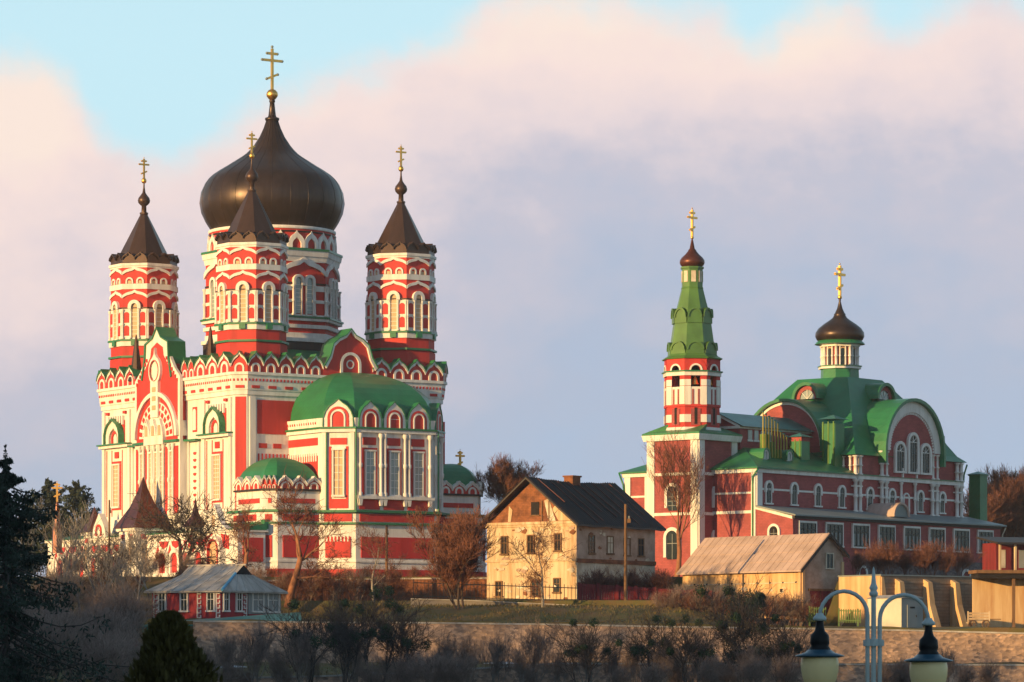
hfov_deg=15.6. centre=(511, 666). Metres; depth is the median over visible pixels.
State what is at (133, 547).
bare tree
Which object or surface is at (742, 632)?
bare tree
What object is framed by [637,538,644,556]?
window
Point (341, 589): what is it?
bare shrub
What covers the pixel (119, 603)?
bare shrub
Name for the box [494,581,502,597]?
window
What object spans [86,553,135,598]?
bare tree
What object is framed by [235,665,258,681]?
bare shrub
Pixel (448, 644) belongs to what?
bare sapling
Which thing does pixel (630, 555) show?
window
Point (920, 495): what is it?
window
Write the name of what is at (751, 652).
bare sapling
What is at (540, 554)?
bare tree
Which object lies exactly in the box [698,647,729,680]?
bare sapling
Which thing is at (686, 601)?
bare shrub
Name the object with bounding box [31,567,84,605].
bare shrub
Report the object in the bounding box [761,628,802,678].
bare sapling
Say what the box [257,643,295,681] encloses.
bare sapling
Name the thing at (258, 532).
gallery
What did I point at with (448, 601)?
kerb wall
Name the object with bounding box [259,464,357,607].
bare tree
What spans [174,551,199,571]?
bare shrub
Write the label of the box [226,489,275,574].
bare tree
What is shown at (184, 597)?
window
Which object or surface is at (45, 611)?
bare shrub
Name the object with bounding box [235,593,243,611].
window
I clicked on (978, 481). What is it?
chimney stack
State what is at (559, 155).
sky
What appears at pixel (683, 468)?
bare tree
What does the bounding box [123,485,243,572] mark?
bare tree
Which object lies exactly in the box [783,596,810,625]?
bare shrub
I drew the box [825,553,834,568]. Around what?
window
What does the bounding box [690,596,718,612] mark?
bare shrub
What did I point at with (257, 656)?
bare sapling
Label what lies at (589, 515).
old house
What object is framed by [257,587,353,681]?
bare tree
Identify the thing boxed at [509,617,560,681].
bare sapling
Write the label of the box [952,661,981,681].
bare shrub
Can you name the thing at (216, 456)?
window
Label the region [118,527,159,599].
bare tree
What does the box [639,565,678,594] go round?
bare shrub
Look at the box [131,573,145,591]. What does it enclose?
bare shrub
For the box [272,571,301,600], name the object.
bare shrub
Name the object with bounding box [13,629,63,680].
bare shrub
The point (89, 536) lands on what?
bare tree
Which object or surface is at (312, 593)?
bare shrub
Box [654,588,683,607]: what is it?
bare shrub
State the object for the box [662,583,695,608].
bare shrub
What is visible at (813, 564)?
barn
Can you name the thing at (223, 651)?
bare sapling
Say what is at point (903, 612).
utility kiosk
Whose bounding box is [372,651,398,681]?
bare sapling
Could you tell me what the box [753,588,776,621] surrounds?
bare shrub
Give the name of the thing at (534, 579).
window
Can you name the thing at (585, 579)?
bare shrub
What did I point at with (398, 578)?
bare shrub
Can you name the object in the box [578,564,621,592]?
bare shrub
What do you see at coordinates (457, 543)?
bare tree
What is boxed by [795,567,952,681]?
street lamp
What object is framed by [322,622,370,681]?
bare sapling
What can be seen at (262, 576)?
bare shrub
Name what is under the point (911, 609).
door
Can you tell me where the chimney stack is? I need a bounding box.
[966,472,989,520]
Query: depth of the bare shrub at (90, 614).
283.39 m
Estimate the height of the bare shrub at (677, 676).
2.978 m
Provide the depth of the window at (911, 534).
393.20 m
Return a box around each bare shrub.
[0,610,60,668]
[0,636,37,656]
[12,613,63,679]
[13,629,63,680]
[20,600,71,670]
[20,606,92,681]
[22,599,91,675]
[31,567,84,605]
[35,569,89,615]
[35,596,78,613]
[36,615,96,681]
[38,609,106,681]
[41,576,85,610]
[44,615,85,677]
[50,556,83,571]
[69,622,104,681]
[69,631,137,681]
[72,603,117,666]
[72,632,140,681]
[73,576,102,598]
[75,580,138,614]
[76,583,116,610]
[78,589,150,628]
[80,563,112,584]
[80,582,154,626]
[84,604,150,656]
[105,632,142,681]
[116,595,161,630]
[118,569,140,594]
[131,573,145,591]
[136,596,166,618]
[143,557,160,581]
[146,548,177,576]
[165,568,182,579]
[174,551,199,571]
[195,558,209,564]
[210,659,248,681]
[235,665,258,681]
[248,565,269,582]
[260,565,283,576]
[264,577,287,587]
[268,666,295,681]
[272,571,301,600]
[275,566,313,597]
[295,583,308,600]
[298,576,326,600]
[302,578,320,600]
[313,563,330,576]
[314,568,346,600]
[327,581,342,597]
[329,573,367,600]
[329,577,349,599]
[337,566,370,600]
[352,659,388,681]
[359,563,378,576]
[359,584,370,600]
[364,577,383,598]
[367,570,390,600]
[379,569,414,598]
[381,651,427,681]
[402,650,445,681]
[405,565,423,576]
[410,653,455,681]
[438,652,485,681]
[442,658,484,681]
[506,662,538,681]
[573,577,596,598]
[577,571,612,596]
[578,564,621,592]
[598,577,623,594]
[601,570,636,595]
[601,663,637,681]
[616,563,647,591]
[627,577,655,596]
[634,662,672,681]
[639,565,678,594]
[642,570,668,595]
[649,592,680,607]
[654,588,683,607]
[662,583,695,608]
[666,659,693,681]
[675,584,718,610]
[677,596,698,609]
[685,590,716,610]
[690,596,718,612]
[692,655,730,681]
[702,593,721,614]
[703,587,736,614]
[717,599,730,616]
[721,589,763,613]
[728,655,774,681]
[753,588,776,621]
[761,598,778,622]
[764,590,799,623]
[766,593,797,623]
[767,660,801,681]
[768,653,801,681]
[771,599,801,624]
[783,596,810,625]
[785,590,821,625]
[794,601,819,624]
[843,549,871,574]
[861,543,899,573]
[862,538,910,574]
[863,659,899,681]
[882,655,914,681]
[887,659,909,681]
[892,549,915,574]
[898,541,946,574]
[913,535,956,574]
[933,550,958,575]
[942,546,986,575]
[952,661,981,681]
[973,658,1007,681]
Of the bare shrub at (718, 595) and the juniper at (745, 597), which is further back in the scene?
the bare shrub at (718, 595)
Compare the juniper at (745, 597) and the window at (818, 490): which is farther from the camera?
the window at (818, 490)
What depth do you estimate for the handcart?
327.93 m
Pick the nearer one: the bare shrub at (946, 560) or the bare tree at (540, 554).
the bare tree at (540, 554)
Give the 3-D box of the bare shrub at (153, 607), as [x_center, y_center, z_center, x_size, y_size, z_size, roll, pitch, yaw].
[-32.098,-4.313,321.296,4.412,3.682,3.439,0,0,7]
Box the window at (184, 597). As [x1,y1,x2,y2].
[178,593,189,611]
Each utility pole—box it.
[108,500,110,551]
[385,525,388,576]
[624,504,630,599]
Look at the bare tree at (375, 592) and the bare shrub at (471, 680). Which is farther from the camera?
the bare tree at (375, 592)
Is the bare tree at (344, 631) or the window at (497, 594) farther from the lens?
the window at (497, 594)
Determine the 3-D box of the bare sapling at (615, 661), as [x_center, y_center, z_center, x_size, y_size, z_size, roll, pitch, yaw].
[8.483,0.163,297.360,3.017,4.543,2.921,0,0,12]
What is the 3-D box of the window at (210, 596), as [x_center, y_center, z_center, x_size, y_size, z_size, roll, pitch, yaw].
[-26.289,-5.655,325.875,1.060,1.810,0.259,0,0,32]
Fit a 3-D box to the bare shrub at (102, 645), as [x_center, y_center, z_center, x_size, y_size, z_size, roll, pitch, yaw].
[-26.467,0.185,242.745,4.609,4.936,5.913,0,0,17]
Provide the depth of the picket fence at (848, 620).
327.98 m
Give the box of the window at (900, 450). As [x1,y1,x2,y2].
[893,441,906,472]
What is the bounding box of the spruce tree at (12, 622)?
[0,444,129,681]
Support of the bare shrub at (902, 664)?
on the ground at (830, 622)
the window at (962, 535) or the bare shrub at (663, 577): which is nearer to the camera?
the bare shrub at (663, 577)
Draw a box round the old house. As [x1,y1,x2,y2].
[478,475,665,598]
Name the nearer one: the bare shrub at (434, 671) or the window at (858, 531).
the bare shrub at (434, 671)
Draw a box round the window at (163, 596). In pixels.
[156,593,167,611]
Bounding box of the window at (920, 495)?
[916,490,924,512]
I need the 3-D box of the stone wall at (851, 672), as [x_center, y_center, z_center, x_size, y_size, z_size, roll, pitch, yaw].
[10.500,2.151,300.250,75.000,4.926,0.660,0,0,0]
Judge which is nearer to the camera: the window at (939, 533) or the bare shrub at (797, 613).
the bare shrub at (797, 613)
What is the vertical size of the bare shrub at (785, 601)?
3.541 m
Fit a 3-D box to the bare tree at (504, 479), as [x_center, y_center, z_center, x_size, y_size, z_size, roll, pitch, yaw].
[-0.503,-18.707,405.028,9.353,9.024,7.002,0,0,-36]
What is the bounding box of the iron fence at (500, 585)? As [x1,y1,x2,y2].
[413,579,577,599]
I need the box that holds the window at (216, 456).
[211,451,221,502]
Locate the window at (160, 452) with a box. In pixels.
[159,451,164,509]
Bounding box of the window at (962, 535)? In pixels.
[953,528,969,552]
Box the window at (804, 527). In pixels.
[798,520,816,533]
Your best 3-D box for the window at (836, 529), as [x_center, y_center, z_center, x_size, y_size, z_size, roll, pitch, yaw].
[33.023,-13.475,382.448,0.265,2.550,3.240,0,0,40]
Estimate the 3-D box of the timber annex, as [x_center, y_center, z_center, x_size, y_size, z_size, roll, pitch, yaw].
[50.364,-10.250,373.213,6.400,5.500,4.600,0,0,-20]
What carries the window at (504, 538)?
in the old house
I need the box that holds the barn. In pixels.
[676,533,849,620]
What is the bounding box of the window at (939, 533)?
[928,527,945,551]
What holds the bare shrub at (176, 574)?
on the ground at (830, 622)
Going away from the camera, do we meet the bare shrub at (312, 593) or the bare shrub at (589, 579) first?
the bare shrub at (589, 579)
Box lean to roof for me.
[142,612,300,626]
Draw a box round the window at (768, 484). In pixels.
[764,480,773,504]
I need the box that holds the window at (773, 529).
[767,524,780,534]
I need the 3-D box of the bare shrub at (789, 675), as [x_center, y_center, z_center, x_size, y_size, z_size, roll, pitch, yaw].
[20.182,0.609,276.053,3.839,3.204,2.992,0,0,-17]
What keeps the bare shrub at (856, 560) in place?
on the ground at (830, 622)
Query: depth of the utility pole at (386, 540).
357.91 m
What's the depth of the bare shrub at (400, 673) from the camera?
278.50 m
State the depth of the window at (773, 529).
378.51 m
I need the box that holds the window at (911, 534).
[903,526,921,550]
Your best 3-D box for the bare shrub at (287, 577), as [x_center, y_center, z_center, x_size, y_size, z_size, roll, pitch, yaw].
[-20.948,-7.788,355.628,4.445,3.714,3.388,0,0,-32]
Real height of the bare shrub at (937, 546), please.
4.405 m
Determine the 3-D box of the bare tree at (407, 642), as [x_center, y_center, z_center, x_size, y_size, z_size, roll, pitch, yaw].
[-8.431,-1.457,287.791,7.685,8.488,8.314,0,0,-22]
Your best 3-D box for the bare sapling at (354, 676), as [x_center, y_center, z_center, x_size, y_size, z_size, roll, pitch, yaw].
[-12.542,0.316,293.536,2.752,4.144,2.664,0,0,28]
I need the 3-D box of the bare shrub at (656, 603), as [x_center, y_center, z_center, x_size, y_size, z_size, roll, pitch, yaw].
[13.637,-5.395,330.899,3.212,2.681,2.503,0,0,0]
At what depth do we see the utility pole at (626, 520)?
335.89 m
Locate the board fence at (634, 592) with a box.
[578,582,717,599]
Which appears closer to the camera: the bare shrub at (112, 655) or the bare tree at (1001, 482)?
the bare shrub at (112, 655)
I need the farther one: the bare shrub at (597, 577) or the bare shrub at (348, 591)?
the bare shrub at (348, 591)
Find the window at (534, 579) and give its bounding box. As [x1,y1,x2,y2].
[531,579,540,596]
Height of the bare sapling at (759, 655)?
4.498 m
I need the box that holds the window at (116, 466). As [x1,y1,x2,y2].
[111,461,120,509]
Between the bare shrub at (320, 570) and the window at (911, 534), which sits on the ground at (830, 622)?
the bare shrub at (320, 570)
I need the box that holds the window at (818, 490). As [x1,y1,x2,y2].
[813,483,822,506]
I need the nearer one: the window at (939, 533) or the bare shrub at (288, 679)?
the bare shrub at (288, 679)
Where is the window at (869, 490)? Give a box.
[866,487,874,509]
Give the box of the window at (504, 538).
[499,536,508,554]
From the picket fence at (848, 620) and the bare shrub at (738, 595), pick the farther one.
the bare shrub at (738, 595)
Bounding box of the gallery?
[45,477,268,576]
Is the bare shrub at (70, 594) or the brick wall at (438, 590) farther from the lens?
the brick wall at (438, 590)
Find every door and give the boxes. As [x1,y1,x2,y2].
[808,588,832,615]
[907,605,916,626]
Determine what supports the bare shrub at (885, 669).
on the ground at (830, 622)
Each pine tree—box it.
[13,519,45,576]
[14,477,68,575]
[30,479,100,549]
[75,511,91,533]
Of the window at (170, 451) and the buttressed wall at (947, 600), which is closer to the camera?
the buttressed wall at (947, 600)
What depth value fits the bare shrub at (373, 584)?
355.46 m
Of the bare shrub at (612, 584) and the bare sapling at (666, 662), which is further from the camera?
the bare shrub at (612, 584)
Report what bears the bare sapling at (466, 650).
on the ground at (830, 622)
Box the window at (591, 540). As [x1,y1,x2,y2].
[588,535,595,554]
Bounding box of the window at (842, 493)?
[837,485,846,508]
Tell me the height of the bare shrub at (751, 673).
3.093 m
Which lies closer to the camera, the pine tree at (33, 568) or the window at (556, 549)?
the window at (556, 549)
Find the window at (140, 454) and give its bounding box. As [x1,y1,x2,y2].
[139,453,141,480]
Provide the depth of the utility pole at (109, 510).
379.93 m
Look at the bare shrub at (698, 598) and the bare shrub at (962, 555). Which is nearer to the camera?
the bare shrub at (698, 598)
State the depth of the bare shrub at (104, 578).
356.06 m
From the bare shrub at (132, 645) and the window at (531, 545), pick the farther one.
the window at (531, 545)
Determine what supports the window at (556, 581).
in the old house
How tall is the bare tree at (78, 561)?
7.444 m
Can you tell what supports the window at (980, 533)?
in the refectory church
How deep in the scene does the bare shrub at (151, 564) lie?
359.16 m
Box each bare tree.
[15,499,59,585]
[28,506,87,609]
[39,514,108,604]
[53,501,105,596]
[53,534,96,595]
[72,524,158,596]
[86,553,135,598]
[87,537,129,605]
[107,528,162,587]
[115,526,153,597]
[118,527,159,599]
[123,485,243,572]
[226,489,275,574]
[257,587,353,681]
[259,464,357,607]
[293,586,398,681]
[310,572,432,681]
[347,513,408,601]
[351,592,451,681]
[403,503,505,609]
[470,452,545,502]
[501,507,582,606]
[541,609,636,681]
[609,605,696,681]
[638,609,730,681]
[641,423,709,576]
[680,571,790,681]
[746,603,830,681]
[963,463,1023,536]
[963,489,1013,536]
[988,463,1023,536]
[1000,497,1023,536]
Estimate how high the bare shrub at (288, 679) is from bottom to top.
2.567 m
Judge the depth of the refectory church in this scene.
389.75 m
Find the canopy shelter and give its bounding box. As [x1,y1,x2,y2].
[968,570,1023,626]
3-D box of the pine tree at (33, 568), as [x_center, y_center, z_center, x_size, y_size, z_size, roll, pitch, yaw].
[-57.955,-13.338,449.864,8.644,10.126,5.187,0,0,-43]
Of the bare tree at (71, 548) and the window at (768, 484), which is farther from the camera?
the window at (768, 484)
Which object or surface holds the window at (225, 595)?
in the cottage
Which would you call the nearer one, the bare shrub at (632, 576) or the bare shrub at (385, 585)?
the bare shrub at (632, 576)
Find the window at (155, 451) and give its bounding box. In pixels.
[154,451,155,503]
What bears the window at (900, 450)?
in the refectory church
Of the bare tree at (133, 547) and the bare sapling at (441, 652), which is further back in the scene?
the bare tree at (133, 547)
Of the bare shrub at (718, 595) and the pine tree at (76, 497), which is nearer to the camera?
the bare shrub at (718, 595)
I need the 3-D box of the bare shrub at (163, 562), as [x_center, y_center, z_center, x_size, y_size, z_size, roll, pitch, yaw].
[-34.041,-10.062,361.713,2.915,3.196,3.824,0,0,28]
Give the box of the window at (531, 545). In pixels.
[525,535,534,553]
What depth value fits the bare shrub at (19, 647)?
257.36 m
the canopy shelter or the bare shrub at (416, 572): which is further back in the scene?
the bare shrub at (416, 572)
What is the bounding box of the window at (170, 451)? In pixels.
[168,450,171,508]
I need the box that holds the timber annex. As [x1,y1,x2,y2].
[977,537,1023,569]
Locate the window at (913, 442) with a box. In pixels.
[906,432,919,473]
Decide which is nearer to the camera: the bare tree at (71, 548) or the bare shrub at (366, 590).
the bare tree at (71, 548)
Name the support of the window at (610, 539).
in the old house
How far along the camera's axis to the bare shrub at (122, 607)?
303.56 m
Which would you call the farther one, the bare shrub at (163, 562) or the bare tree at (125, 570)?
the bare shrub at (163, 562)
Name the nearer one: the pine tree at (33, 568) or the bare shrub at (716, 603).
the bare shrub at (716, 603)
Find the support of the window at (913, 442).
in the refectory church
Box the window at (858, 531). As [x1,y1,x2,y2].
[851,523,869,548]
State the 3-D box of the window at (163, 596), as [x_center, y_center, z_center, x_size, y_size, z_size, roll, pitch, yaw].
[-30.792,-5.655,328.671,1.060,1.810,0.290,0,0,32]
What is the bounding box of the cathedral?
[96,45,486,576]
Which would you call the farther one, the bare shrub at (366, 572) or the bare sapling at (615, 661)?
the bare shrub at (366, 572)
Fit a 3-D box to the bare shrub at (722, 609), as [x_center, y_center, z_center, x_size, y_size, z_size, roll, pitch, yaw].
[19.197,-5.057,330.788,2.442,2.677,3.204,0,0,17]
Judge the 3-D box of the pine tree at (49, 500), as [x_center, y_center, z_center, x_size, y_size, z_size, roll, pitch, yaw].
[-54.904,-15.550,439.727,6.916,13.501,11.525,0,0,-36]
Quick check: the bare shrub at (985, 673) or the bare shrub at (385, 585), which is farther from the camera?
the bare shrub at (385, 585)
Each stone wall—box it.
[193,620,1023,663]
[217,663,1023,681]
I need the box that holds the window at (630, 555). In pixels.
[623,538,631,556]
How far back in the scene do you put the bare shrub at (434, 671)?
271.49 m
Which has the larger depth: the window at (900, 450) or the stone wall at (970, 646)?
the window at (900, 450)
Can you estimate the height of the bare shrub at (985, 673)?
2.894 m
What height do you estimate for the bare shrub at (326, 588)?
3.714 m
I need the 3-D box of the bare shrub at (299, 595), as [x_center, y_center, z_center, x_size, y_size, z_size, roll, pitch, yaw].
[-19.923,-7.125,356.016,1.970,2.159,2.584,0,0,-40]
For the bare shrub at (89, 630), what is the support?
on the ground at (830, 622)
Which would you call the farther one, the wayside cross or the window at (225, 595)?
the wayside cross
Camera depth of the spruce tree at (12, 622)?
149.62 m
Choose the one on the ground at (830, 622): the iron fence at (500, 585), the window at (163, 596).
the iron fence at (500, 585)
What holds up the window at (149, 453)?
in the cathedral
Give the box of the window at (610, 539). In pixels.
[606,536,614,554]
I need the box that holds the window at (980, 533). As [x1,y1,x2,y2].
[976,530,993,552]
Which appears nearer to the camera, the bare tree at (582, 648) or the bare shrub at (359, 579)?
the bare tree at (582, 648)
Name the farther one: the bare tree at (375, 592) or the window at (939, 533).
the window at (939, 533)
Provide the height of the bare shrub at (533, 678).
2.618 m
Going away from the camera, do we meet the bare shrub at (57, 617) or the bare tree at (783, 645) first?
the bare shrub at (57, 617)
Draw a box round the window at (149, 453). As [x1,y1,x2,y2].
[148,452,150,493]
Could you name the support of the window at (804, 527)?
in the refectory church
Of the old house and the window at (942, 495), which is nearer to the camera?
the old house
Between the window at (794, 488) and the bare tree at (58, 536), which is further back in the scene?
the window at (794, 488)
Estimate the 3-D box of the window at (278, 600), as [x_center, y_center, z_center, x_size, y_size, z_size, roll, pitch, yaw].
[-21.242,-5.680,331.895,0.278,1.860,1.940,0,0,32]
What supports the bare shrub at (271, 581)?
on the ground at (830, 622)
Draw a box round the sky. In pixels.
[0,0,1023,576]
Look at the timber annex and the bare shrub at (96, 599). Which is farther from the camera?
the timber annex
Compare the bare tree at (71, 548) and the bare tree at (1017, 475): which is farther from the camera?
the bare tree at (1017, 475)
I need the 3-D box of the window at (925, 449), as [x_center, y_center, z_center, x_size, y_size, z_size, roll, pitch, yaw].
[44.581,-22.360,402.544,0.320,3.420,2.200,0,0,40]
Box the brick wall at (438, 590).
[269,577,486,600]
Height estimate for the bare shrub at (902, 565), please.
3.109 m
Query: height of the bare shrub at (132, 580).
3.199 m
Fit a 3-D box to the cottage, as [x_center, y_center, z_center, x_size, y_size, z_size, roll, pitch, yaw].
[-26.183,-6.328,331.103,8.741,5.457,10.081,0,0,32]
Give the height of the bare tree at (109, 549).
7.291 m
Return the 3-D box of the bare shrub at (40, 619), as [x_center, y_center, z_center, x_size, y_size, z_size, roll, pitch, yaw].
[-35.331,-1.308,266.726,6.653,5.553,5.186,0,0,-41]
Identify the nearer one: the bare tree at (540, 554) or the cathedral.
the bare tree at (540, 554)
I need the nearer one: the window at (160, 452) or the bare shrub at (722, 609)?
the bare shrub at (722, 609)
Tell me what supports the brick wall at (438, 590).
on the ground at (830, 622)
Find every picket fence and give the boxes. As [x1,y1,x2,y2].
[809,606,825,624]
[838,608,860,625]
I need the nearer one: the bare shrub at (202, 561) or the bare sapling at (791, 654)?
the bare sapling at (791, 654)
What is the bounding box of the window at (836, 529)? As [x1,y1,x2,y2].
[825,522,844,547]
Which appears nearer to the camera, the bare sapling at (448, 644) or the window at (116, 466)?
the bare sapling at (448, 644)
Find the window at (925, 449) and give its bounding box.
[920,443,931,474]
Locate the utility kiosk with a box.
[865,595,922,627]
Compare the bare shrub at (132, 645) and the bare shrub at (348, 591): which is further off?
the bare shrub at (348, 591)
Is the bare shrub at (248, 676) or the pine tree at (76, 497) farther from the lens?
the pine tree at (76, 497)
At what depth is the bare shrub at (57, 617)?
271.35 m
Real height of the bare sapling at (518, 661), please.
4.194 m
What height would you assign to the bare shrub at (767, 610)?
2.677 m
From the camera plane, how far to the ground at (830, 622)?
328.19 m
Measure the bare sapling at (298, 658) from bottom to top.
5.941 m
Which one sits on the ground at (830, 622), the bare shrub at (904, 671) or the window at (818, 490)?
the bare shrub at (904, 671)
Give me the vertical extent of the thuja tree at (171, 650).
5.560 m
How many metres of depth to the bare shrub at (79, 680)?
269.75 m
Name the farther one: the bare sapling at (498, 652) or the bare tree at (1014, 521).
the bare tree at (1014, 521)
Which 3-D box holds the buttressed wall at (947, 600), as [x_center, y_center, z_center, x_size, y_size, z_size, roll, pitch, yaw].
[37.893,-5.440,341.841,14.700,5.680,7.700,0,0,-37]
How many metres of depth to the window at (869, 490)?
395.13 m
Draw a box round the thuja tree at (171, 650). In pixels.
[118,609,222,681]
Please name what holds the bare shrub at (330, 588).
on the ground at (830, 622)
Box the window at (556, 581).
[552,578,561,593]
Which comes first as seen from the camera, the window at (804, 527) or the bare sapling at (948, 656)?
the bare sapling at (948, 656)
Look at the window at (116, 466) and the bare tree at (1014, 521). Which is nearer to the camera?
the window at (116, 466)
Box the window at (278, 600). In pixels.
[267,593,279,612]
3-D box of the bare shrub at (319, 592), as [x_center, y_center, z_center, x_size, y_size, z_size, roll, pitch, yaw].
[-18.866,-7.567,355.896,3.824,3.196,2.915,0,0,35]
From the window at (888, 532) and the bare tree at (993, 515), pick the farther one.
the bare tree at (993, 515)
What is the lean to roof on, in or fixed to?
on the ground at (830, 622)
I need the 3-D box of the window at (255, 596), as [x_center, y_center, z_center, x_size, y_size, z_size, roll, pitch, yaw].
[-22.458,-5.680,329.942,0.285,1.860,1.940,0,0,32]
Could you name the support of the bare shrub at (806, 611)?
on the ground at (830, 622)
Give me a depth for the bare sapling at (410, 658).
292.56 m
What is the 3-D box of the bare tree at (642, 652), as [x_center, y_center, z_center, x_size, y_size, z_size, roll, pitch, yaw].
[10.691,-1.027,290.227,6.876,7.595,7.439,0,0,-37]
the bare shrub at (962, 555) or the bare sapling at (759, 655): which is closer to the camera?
the bare sapling at (759, 655)
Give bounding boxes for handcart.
[966,611,1000,626]
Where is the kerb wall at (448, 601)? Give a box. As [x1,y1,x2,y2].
[411,598,788,625]
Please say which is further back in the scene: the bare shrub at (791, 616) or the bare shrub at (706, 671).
the bare shrub at (791, 616)
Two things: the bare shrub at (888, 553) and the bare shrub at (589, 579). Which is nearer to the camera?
the bare shrub at (589, 579)
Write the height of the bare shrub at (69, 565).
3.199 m
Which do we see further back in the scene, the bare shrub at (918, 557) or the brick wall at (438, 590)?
the brick wall at (438, 590)
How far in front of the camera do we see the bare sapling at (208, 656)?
287.48 m
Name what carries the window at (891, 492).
in the refectory church
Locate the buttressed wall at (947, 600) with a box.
[838,574,971,626]
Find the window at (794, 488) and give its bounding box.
[790,482,798,505]
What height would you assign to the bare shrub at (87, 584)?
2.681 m
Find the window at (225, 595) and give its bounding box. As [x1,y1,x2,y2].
[222,592,230,611]
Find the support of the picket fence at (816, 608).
on the ground at (830, 622)
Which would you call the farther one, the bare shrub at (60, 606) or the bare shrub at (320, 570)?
the bare shrub at (320, 570)
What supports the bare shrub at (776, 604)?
on the ground at (830, 622)
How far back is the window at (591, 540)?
347.00 m
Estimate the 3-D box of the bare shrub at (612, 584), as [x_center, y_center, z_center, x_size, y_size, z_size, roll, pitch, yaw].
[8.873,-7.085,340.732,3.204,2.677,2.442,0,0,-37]
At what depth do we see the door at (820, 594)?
341.37 m
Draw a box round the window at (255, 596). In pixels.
[251,591,264,612]
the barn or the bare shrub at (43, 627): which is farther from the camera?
the barn
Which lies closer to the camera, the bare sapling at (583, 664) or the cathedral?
the bare sapling at (583, 664)
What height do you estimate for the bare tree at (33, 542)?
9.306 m
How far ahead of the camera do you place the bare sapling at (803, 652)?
291.21 m
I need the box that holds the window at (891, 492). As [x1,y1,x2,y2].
[888,488,895,502]
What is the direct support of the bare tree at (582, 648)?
on the ground at (830, 622)
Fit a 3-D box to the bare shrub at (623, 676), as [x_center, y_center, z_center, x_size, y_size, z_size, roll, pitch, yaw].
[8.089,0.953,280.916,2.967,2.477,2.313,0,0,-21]
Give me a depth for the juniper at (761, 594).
323.76 m
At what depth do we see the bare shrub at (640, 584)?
340.54 m
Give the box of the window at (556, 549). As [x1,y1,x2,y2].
[553,533,562,551]
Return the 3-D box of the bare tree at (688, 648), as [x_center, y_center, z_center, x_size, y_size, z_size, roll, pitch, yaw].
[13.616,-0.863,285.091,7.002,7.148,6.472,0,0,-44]
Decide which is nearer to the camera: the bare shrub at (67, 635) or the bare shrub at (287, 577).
the bare shrub at (67, 635)
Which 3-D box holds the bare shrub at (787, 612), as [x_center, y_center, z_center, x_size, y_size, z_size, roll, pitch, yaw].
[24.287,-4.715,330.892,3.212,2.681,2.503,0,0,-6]
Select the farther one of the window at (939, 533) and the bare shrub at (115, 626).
the window at (939, 533)
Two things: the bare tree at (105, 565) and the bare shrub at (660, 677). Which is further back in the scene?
the bare tree at (105, 565)
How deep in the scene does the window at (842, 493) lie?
391.38 m
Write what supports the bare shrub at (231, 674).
on the ground at (830, 622)
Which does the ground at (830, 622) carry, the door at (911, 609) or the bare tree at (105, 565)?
the bare tree at (105, 565)
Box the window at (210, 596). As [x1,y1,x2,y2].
[205,592,215,611]
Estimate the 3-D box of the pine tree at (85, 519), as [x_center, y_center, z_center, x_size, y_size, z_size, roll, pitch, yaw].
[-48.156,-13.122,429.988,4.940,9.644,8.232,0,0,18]
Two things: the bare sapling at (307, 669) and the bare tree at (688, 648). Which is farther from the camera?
the bare sapling at (307, 669)
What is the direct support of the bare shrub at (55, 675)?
on the ground at (830, 622)
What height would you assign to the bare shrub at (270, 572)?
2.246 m
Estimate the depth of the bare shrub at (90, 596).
331.43 m
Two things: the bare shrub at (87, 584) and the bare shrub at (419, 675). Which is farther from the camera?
the bare shrub at (87, 584)
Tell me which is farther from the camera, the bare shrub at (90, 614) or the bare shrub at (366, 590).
the bare shrub at (366, 590)
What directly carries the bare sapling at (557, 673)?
on the ground at (830, 622)
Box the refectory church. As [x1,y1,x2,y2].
[618,208,1006,576]
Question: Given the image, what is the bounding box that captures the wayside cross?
[51,481,62,552]
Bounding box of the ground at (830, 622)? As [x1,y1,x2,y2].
[8,577,1023,681]
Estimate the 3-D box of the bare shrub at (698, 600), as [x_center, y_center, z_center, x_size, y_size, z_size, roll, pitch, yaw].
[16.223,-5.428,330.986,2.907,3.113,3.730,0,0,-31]
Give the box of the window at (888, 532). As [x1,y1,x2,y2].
[877,525,895,548]
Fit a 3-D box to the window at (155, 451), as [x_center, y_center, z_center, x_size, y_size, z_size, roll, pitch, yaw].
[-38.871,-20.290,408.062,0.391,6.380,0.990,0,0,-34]
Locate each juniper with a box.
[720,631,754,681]
[722,588,764,623]
[748,592,765,615]
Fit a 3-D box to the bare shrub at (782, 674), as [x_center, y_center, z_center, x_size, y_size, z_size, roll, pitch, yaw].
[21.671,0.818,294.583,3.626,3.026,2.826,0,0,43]
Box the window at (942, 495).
[939,491,946,513]
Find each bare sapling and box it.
[199,641,217,681]
[207,627,250,681]
[227,618,284,681]
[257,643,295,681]
[274,621,330,681]
[297,651,322,681]
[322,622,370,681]
[338,652,370,681]
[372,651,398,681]
[393,646,424,681]
[424,644,453,681]
[430,632,464,660]
[444,631,485,681]
[475,631,516,681]
[497,643,540,681]
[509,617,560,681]
[538,646,570,681]
[568,629,616,681]
[601,642,628,680]
[618,635,654,681]
[644,644,681,681]
[656,648,687,681]
[674,626,718,681]
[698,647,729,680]
[726,640,766,680]
[741,642,774,681]
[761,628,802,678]
[793,642,809,668]
[938,643,960,681]
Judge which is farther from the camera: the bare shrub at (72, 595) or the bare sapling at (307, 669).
the bare shrub at (72, 595)
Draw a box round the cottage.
[144,564,287,618]
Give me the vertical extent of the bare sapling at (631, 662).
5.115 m
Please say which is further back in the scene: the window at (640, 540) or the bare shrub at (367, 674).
the window at (640, 540)
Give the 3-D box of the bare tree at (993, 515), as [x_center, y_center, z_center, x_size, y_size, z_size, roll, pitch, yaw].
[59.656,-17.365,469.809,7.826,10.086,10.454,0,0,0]

